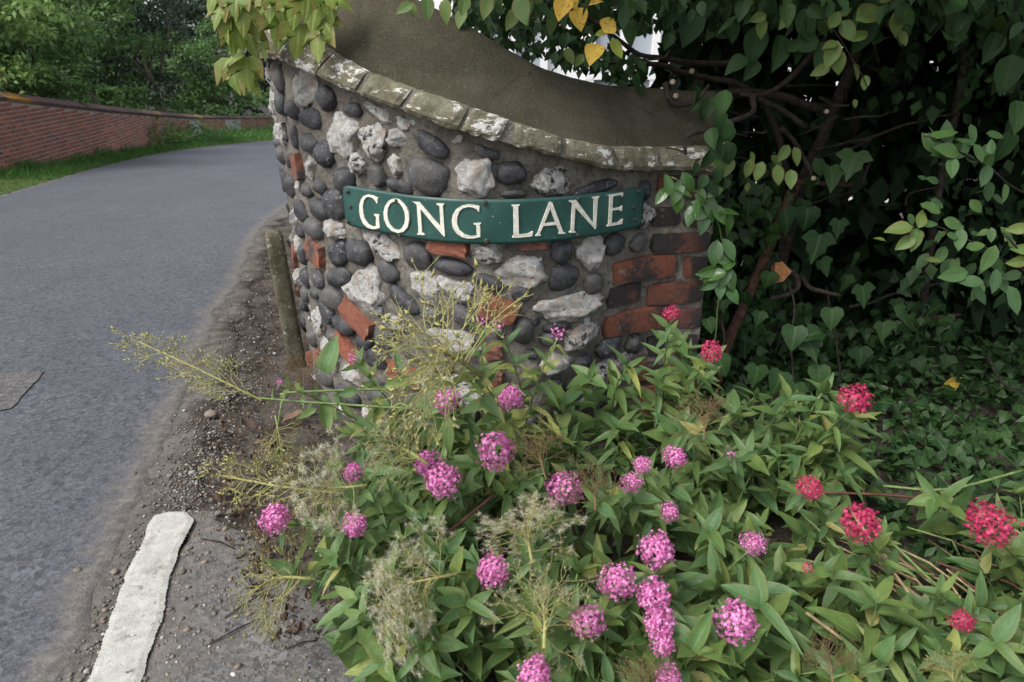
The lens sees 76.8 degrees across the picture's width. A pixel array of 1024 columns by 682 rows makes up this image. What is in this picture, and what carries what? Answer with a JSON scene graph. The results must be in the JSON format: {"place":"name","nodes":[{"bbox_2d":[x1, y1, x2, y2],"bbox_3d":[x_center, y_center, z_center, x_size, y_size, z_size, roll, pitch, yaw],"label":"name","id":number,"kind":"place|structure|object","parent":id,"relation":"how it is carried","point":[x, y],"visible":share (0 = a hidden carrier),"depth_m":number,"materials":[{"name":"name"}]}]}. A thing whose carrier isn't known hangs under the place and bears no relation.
{"place":"outdoors","nodes":[
{"label":"outdoors","id":0,"kind":"place"},
{"bbox_2d":[0,140,286,681],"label":"road","id":1,"kind":"structure","parent":0,"point":[156,245],"depth_m":3.16,"materials":[{"name":"grey asphalt"}]},
{"bbox_2d":[0,371,43,409],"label":"road patch","id":2,"kind":"object","parent":1,"relation":"on","point":[15,387],"visible":1,"depth_m":2.64,"materials":[{"name":"grey asphalt"}]},
{"bbox_2d":[73,567,81,572],"bbox_3d":[-1.114,0.588,1.658,0.023,0.012,0.019,7,25,15],"label":"pebble","id":3,"kind":"object","parent":1,"relation":"on","point":[77,569],"visible":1,"depth_m":1.65,"materials":[{"name":"beige stone"}]},
{"bbox_2d":[20,0,937,115],"label":"sky","id":4,"kind":"structure","parent":0,"point":[267,111],"materials":[{"name":"white"}]},
{"bbox_2d":[1,140,1023,681],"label":"ground","id":5,"kind":"structure","parent":0,"point":[347,442],"depth_m":2.25,"materials":[{"name":"soil"}]},
{"bbox_2d":[0,71,7,87],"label":"shrub","id":6,"kind":"object","parent":5,"relation":"on","point":[1,74],"visible":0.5,"depth_m":11.55,"materials":[{"name":"green plant"}]},
{"bbox_2d":[0,0,74,96],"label":"tree","id":7,"kind":"object","parent":5,"relation":"on","point":[22,28],"visible":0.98,"depth_m":11.76,"materials":[{"name":"green plant"}]},
{"bbox_2d":[0,62,92,104],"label":"shrub","id":8,"kind":"object","parent":5,"relation":"on","point":[66,81],"visible":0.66,"depth_m":14.02,"materials":[{"name":"green plant"}]},
{"bbox_2d":[0,0,117,100],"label":"tree","id":9,"kind":"object","parent":5,"relation":"on","point":[44,49],"visible":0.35,"depth_m":15.41,"materials":[{"name":"green plant"}]},
{"bbox_2d":[4,0,171,104],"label":"tree","id":10,"kind":"object","parent":5,"relation":"on","point":[116,7],"visible":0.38,"depth_m":20.07,"materials":[{"name":"green plant"}]},
{"bbox_2d":[25,0,211,111],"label":"tree","id":11,"kind":"object","parent":5,"relation":"on","point":[151,79],"visible":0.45,"depth_m":30.01,"materials":[{"name":"green plant"}]},
{"bbox_2d":[0,48,269,115],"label":"undergrowth","id":12,"kind":"object","parent":5,"relation":"on","point":[109,97],"visible":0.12,"depth_m":35.21,"materials":[{"name":"green plant"}]},
{"bbox_2d":[1,0,269,115],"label":"wood","id":13,"kind":"object","parent":5,"relation":"on","point":[188,15],"visible":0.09,"depth_m":43.36,"materials":[{"name":"green plant"}]},
{"bbox_2d":[0,126,273,194],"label":"verge","id":14,"kind":"structure","parent":5,"relation":"on","point":[6,189],"depth_m":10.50,"materials":[{"name":"green plant"}]},
{"bbox_2d":[145,116,274,147],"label":"verge weeds","id":15,"kind":"object","parent":14,"relation":"on","point":[177,133],"visible":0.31,"depth_m":22.50,"materials":[{"name":"green plant"}]},
{"bbox_2d":[0,91,273,170],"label":"brick wall","id":16,"kind":"structure","parent":5,"relation":"on","point":[44,128],"depth_m":13.63,"materials":[{"name":"red brick"}]},
{"bbox_2d":[62,208,288,681],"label":"dusty edge","id":17,"kind":"object","parent":5,"relation":"on","point":[148,490],"visible":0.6,"depth_m":2.19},
{"bbox_2d":[111,568,118,574],"bbox_3d":[-1.016,0.589,1.653,0.018,0.012,0.022,-10,26,-22],"label":"pebble","id":18,"kind":"object","parent":17,"relation":"on","point":[114,571],"visible":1,"depth_m":1.65,"materials":[{"name":"beige stone"}]},
{"bbox_2d":[192,435,229,444],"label":"twig","id":19,"kind":"object","parent":17,"relation":"on","point":[209,439],"visible":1,"depth_m":2.23,"materials":[{"name":"brown wood"}]},
{"bbox_2d":[139,15,245,109],"bbox_3d":[-18.796,-15.695,38.136,6.204,6.623,6.078,0,24,0],"label":"tree","id":20,"kind":"object","parent":5,"relation":"on","point":[205,86],"visible":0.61,"depth_m":37.04,"materials":[{"name":"green plant"}]},
{"bbox_2d":[46,243,364,681],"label":"grit","id":21,"kind":"object","parent":5,"relation":"on","point":[187,628],"visible":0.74,"depth_m":1.90,"materials":[{"name":"grey gravel"}]},
{"bbox_2d":[204,410,216,417],"bbox_3d":[-1.122,0.271,2.408,0.051,0.028,0.042,7,25,15],"label":"pebble","id":22,"kind":"object","parent":5,"relation":"on","point":[210,413],"visible":1,"depth_m":2.40,"materials":[{"name":"beige stone"}]},
{"bbox_2d":[216,482,228,486],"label":"dead leaf","id":23,"kind":"object","parent":5,"relation":"on","point":[222,484],"visible":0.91,"depth_m":1.97,"materials":[{"name":"brown plant"}]},
{"bbox_2d":[218,482,236,493],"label":"dead leaf","id":24,"kind":"object","parent":5,"relation":"on","point":[228,487],"visible":0.7,"depth_m":1.95,"materials":[{"name":"brown plant"}]},
{"bbox_2d":[226,508,237,514],"bbox_3d":[-0.812,0.495,1.874,0.030,0.016,0.025,-10,26,-22],"label":"pebble","id":25,"kind":"object","parent":5,"relation":"on","point":[230,512],"visible":0.85,"depth_m":1.87,"materials":[{"name":"beige stone"}]},
{"bbox_2d":[222,483,248,507],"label":"twig","id":26,"kind":"object","parent":5,"relation":"on","point":[233,497],"visible":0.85,"depth_m":1.93,"materials":[{"name":"brown plant"}]},
{"bbox_2d":[241,417,253,428],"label":"dead leaf","id":27,"kind":"object","parent":5,"relation":"on","point":[247,422],"visible":1,"depth_m":2.31,"materials":[{"name":"brown plant"}]},
{"bbox_2d":[252,438,265,445],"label":"dead leaf","id":28,"kind":"object","parent":5,"relation":"on","point":[262,440],"visible":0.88,"depth_m":2.20,"materials":[{"name":"brown plant"}]},
{"bbox_2d":[267,437,278,451],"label":"dead leaf","id":29,"kind":"object","parent":5,"relation":"on","point":[272,445],"visible":0.46,"depth_m":2.18,"materials":[{"name":"brown plant"}]},
{"bbox_2d":[278,457,288,472],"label":"dead leaf","id":30,"kind":"object","parent":5,"relation":"on","point":[284,460],"visible":0.46,"depth_m":2.07,"materials":[{"name":"brown plant"}]},
{"bbox_2d":[265,229,306,368],"bbox_3d":[-0.962,-0.123,2.783,0.094,0.715,0.077,-10,25,-21],"label":"stub post","id":31,"kind":"object","parent":5,"relation":"on","point":[284,293],"visible":0.84,"depth_m":2.72,"materials":[{"name":"wood"}]},
{"bbox_2d":[282,409,302,422],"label":"dead leaf","id":32,"kind":"object","parent":5,"relation":"on","point":[287,416],"visible":0.97,"depth_m":2.35,"materials":[{"name":"brown plant"}]},
{"bbox_2d":[141,510,470,681],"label":"lane mouth","id":33,"kind":"object","parent":5,"relation":"on","point":[205,666],"visible":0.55,"depth_m":1.49},
{"bbox_2d":[87,511,193,681],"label":"white line","id":34,"kind":"object","parent":33,"relation":"on","point":[136,618],"visible":1,"depth_m":1.54,"materials":[{"name":"paint"}]},
{"bbox_2d":[179,568,185,574],"bbox_3d":[-0.844,0.589,1.653,0.017,0.011,0.021,-4,24,-10],"label":"pebble","id":35,"kind":"object","parent":33,"relation":"on","point":[182,571],"visible":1,"depth_m":1.65,"materials":[{"name":"beige stone"}]},
{"bbox_2d":[200,538,234,548],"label":"twig","id":36,"kind":"object","parent":33,"relation":"on","point":[218,541],"visible":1,"depth_m":1.75,"materials":[{"name":"brown plant"}]},
{"bbox_2d":[214,510,221,514],"bbox_3d":[-0.850,0.497,1.872,0.023,0.012,0.019,-6,24,-14],"label":"pebble","id":37,"kind":"object","parent":33,"relation":"on","point":[217,512],"visible":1,"depth_m":1.87,"materials":[{"name":"beige stone"}]},
{"bbox_2d":[205,618,259,645],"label":"twig","id":38,"kind":"object","parent":33,"relation":"on","point":[231,632],"visible":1,"depth_m":1.47,"materials":[{"name":"brown wood"}]},
{"bbox_2d":[224,585,274,617],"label":"twig","id":39,"kind":"object","parent":33,"relation":"on","point":[245,604],"visible":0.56,"depth_m":1.55,"materials":[{"name":"brown wood"}]},
{"bbox_2d":[285,640,315,648],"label":"twig","id":40,"kind":"object","parent":33,"relation":"on","point":[300,643],"visible":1,"depth_m":1.44,"materials":[{"name":"brown wood"}]},
{"bbox_2d":[109,325,519,681],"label":"valerian plant","id":41,"kind":"object","parent":5,"relation":"on","point":[326,360],"visible":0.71,"depth_m":1.63,"materials":[{"name":"green plant"}]},
{"bbox_2d":[194,424,488,681],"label":"valerian plant","id":42,"kind":"object","parent":5,"relation":"on","point":[381,515],"visible":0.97,"depth_m":1.41,"materials":[{"name":"green plant"}]},
{"bbox_2d":[414,494,493,542],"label":"fallen stem","id":43,"kind":"object","parent":42,"relation":"on","point":[472,512],"visible":0.76,"depth_m":1.48,"materials":[{"name":"green plant"}]},
{"bbox_2d":[456,660,466,670],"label":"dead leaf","id":44,"kind":"object","parent":5,"relation":"on","point":[464,667],"visible":0.21,"depth_m":1.38,"materials":[{"name":"brown plant"}]},
{"bbox_2d":[326,389,612,574],"bbox_3d":[-0.142,0.306,1.620,0.658,0.610,0.591,-6,24,-14],"label":"valerian plant","id":45,"kind":"object","parent":5,"relation":"on","point":[441,476],"visible":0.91,"depth_m":1.48,"materials":[{"name":"green plant"}]},
{"bbox_2d":[360,254,584,681],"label":"valerian plant","id":46,"kind":"object","parent":5,"relation":"on","point":[506,409],"visible":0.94,"depth_m":1.44,"materials":[{"name":"green plant"}]},
{"bbox_2d":[264,497,686,681],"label":"valerian plant","id":47,"kind":"object","parent":5,"relation":"on","point":[539,668],"visible":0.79,"depth_m":1.24,"materials":[{"name":"green plant"}]},
{"bbox_2d":[336,469,641,681],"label":"valerian plant","id":48,"kind":"object","parent":5,"relation":"on","point":[493,566],"visible":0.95,"depth_m":1.23,"materials":[{"name":"green plant"}]},
{"bbox_2d":[321,360,661,535],"bbox_3d":[-0.040,0.276,1.898,1.052,0.454,0.444,0,24,0],"label":"valerian plant","id":49,"kind":"object","parent":5,"relation":"on","point":[626,426],"visible":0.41,"depth_m":1.91,"materials":[{"name":"green plant"}]},
{"bbox_2d":[259,0,725,463],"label":"flint wall","id":50,"kind":"structure","parent":5,"relation":"on","point":[383,96],"depth_m":1.92,"materials":[{"name":"stone"}]},
{"bbox_2d":[205,0,352,96],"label":"creeper","id":51,"kind":"object","parent":50,"relation":"on","point":[245,23],"visible":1,"depth_m":1.76,"materials":[{"name":"green plant"}]},
{"bbox_2d":[343,185,644,243],"bbox_3d":[-0.058,-0.370,1.869,0.912,0.130,0.237,0,24,0],"label":"street sign","id":52,"kind":"object","parent":50,"relation":"attached to","point":[491,221],"visible":1,"depth_m":1.81,"materials":[{"name":"green metal"}]},
{"bbox_2d":[314,517,763,681],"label":"valerian plant","id":53,"kind":"object","parent":5,"relation":"on","point":[370,666],"visible":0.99,"depth_m":1.24,"materials":[{"name":"green plant"}]},
{"bbox_2d":[373,304,821,484],"bbox_3d":[0.388,0.203,1.790,1.575,0.650,0.737,-8,25,-18],"label":"valerian plant","id":54,"kind":"object","parent":5,"relation":"on","point":[681,422],"visible":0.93,"depth_m":1.87,"materials":[{"name":"green plant"}]},
{"bbox_2d":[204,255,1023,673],"bbox_3d":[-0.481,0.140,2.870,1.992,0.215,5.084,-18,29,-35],"label":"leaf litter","id":55,"kind":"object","parent":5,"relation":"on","point":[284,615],"visible":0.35,"depth_m":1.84,"materials":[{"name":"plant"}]},
{"bbox_2d":[509,444,747,609],"bbox_3d":[0.322,0.410,1.554,0.605,0.520,0.605,-7,25,-15],"label":"valerian plant","id":56,"kind":"object","parent":5,"relation":"on","point":[643,502],"visible":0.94,"depth_m":1.51,"materials":[{"name":"green plant"}]},
{"bbox_2d":[419,0,932,201],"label":"house","id":57,"kind":"structure","parent":5,"relation":"on","point":[648,44],"depth_m":7.26,"materials":[{"name":"white paint"}]},
{"bbox_2d":[478,16,547,69],"bbox_3d":[0.000,-3.020,7.376,0.840,1.310,0.105,0,24,0],"label":"window","id":58,"kind":"structure","parent":57,"relation":"in","point":[540,62],"depth_m":7.25,"materials":[{"name":"white paint"}]},
{"bbox_2d":[584,13,660,87],"bbox_3d":[1.250,-3.020,7.376,0.840,1.310,0.105,0,24,0],"label":"window","id":59,"kind":"structure","parent":57,"relation":"in","point":[648,45],"depth_m":7.25,"materials":[{"name":"white paint"}]},
{"bbox_2d":[396,0,1023,390],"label":"hedge","id":60,"kind":"object","parent":5,"relation":"on","point":[862,24],"visible":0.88,"depth_m":1.91,"materials":[{"name":"green plant"}]},
{"bbox_2d":[655,172,738,349],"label":"evergreen sprig","id":61,"kind":"object","parent":60,"relation":"attached to","point":[720,277],"visible":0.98,"depth_m":1.99,"materials":[{"name":"green plant"}]},
{"bbox_2d":[714,183,800,384],"bbox_3d":[0.912,-0.212,2.434,0.382,0.731,0.051,-18,30,-36],"label":"branch","id":62,"kind":"object","parent":60,"relation":"attached to","point":[742,308],"visible":0.57,"depth_m":2.42,"materials":[{"name":"brown wood"}]},
{"bbox_2d":[796,179,853,187],"bbox_3d":[1.248,-0.625,2.569,0.462,0.083,0.022,-18,29,-35],"label":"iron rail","id":63,"kind":"object","parent":62,"relation":"attached to","point":[823,183],"visible":0.56,"depth_m":2.55,"materials":[{"name":"brown metal"}]},
{"bbox_2d":[833,313,960,331],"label":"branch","id":64,"kind":"object","parent":60,"relation":"attached to","point":[939,316],"visible":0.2,"depth_m":2.95,"materials":[{"name":"brown wood"}]},
{"bbox_2d":[617,506,884,681],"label":"valerian plant","id":65,"kind":"object","parent":5,"relation":"on","point":[750,586],"visible":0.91,"depth_m":1.26,"materials":[{"name":"green plant"}]},
{"bbox_2d":[790,599,843,641],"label":"fallen stem","id":66,"kind":"object","parent":65,"relation":"on","point":[819,622],"visible":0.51,"depth_m":1.26,"materials":[{"name":"beige plant"}]},
{"bbox_2d":[650,388,886,541],"bbox_3d":[0.675,0.307,1.828,0.556,0.416,0.513,-7,25,-16],"label":"valerian plant","id":67,"kind":"object","parent":5,"relation":"on","point":[711,472],"visible":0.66,"depth_m":1.76,"materials":[{"name":"green plant"}]},
{"bbox_2d":[728,372,885,558],"bbox_3d":[0.790,0.292,1.742,0.399,0.510,0.713,21,31,39],"label":"valerian plant","id":68,"kind":"object","parent":5,"relation":"on","point":[806,483],"visible":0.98,"depth_m":1.71,"materials":[{"name":"green plant"}]},
{"bbox_2d":[691,148,972,447],"bbox_3d":[1.093,-0.267,2.535,1.458,0.995,0.776,-9,25,-20],"label":"ivy","id":69,"kind":"object","parent":5,"relation":"on","point":[802,333],"visible":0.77,"depth_m":2.43,"materials":[{"name":"green plant"}]},
{"bbox_2d":[648,0,1023,352],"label":"thicket","id":70,"kind":"object","parent":5,"relation":"on","point":[902,158],"visible":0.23,"depth_m":2.85,"materials":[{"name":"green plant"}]},
{"bbox_2d":[651,502,1023,681],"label":"valerian plant","id":71,"kind":"object","parent":5,"relation":"on","point":[1000,651],"visible":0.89,"depth_m":1.23,"materials":[{"name":"green plant"}]},
{"bbox_2d":[852,512,909,591],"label":"fallen stem","id":72,"kind":"object","parent":71,"relation":"on","point":[905,588],"visible":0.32,"depth_m":1.42,"materials":[{"name":"plant"}]},
{"bbox_2d":[892,545,935,586],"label":"fallen stem","id":73,"kind":"object","parent":71,"relation":"on","point":[917,567],"visible":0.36,"depth_m":1.42,"materials":[{"name":"green plant"}]},
{"bbox_2d":[682,502,1023,681],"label":"valerian plant","id":74,"kind":"object","parent":5,"relation":"on","point":[901,617],"visible":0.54,"depth_m":1.27,"materials":[{"name":"green plant"}]},
{"bbox_2d":[793,504,875,588],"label":"fallen stem","id":75,"kind":"object","parent":74,"relation":"on","point":[817,528],"visible":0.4,"depth_m":1.54,"materials":[{"name":"plant"}]},
{"bbox_2d":[697,304,1023,612],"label":"ivy ground cover","id":76,"kind":"object","parent":5,"relation":"on","point":[924,457],"visible":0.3,"depth_m":2.28,"materials":[{"name":"green plant"}]},
{"bbox_2d":[942,377,961,389],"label":"dead leaf","id":77,"kind":"object","parent":76,"relation":"on","point":[952,382],"visible":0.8,"depth_m":2.48,"materials":[{"name":"yellow plant"}]},
{"bbox_2d":[906,470,1023,635],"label":"valerian plant","id":78,"kind":"object","parent":5,"relation":"on","point":[995,537],"visible":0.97,"depth_m":1.45,"materials":[{"name":"green plant"}]},
{"bbox_2d":[883,469,1023,490],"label":"fallen stem","id":79,"kind":"object","parent":78,"relation":"on","point":[966,485],"visible":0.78,"depth_m":1.65,"materials":[{"name":"plant"}]},
{"bbox_2d":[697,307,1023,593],"bbox_3d":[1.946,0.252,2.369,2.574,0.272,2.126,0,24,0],"label":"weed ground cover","id":80,"kind":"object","parent":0,"point":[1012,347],"visible":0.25,"depth_m":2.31,"materials":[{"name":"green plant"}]},
{"bbox_2d":[825,491,972,506],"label":"fallen stem","id":81,"kind":"object","parent":80,"relation":"on","point":[871,494],"visible":0.59,"depth_m":1.68,"materials":[{"name":"brown plant"}]}
]}

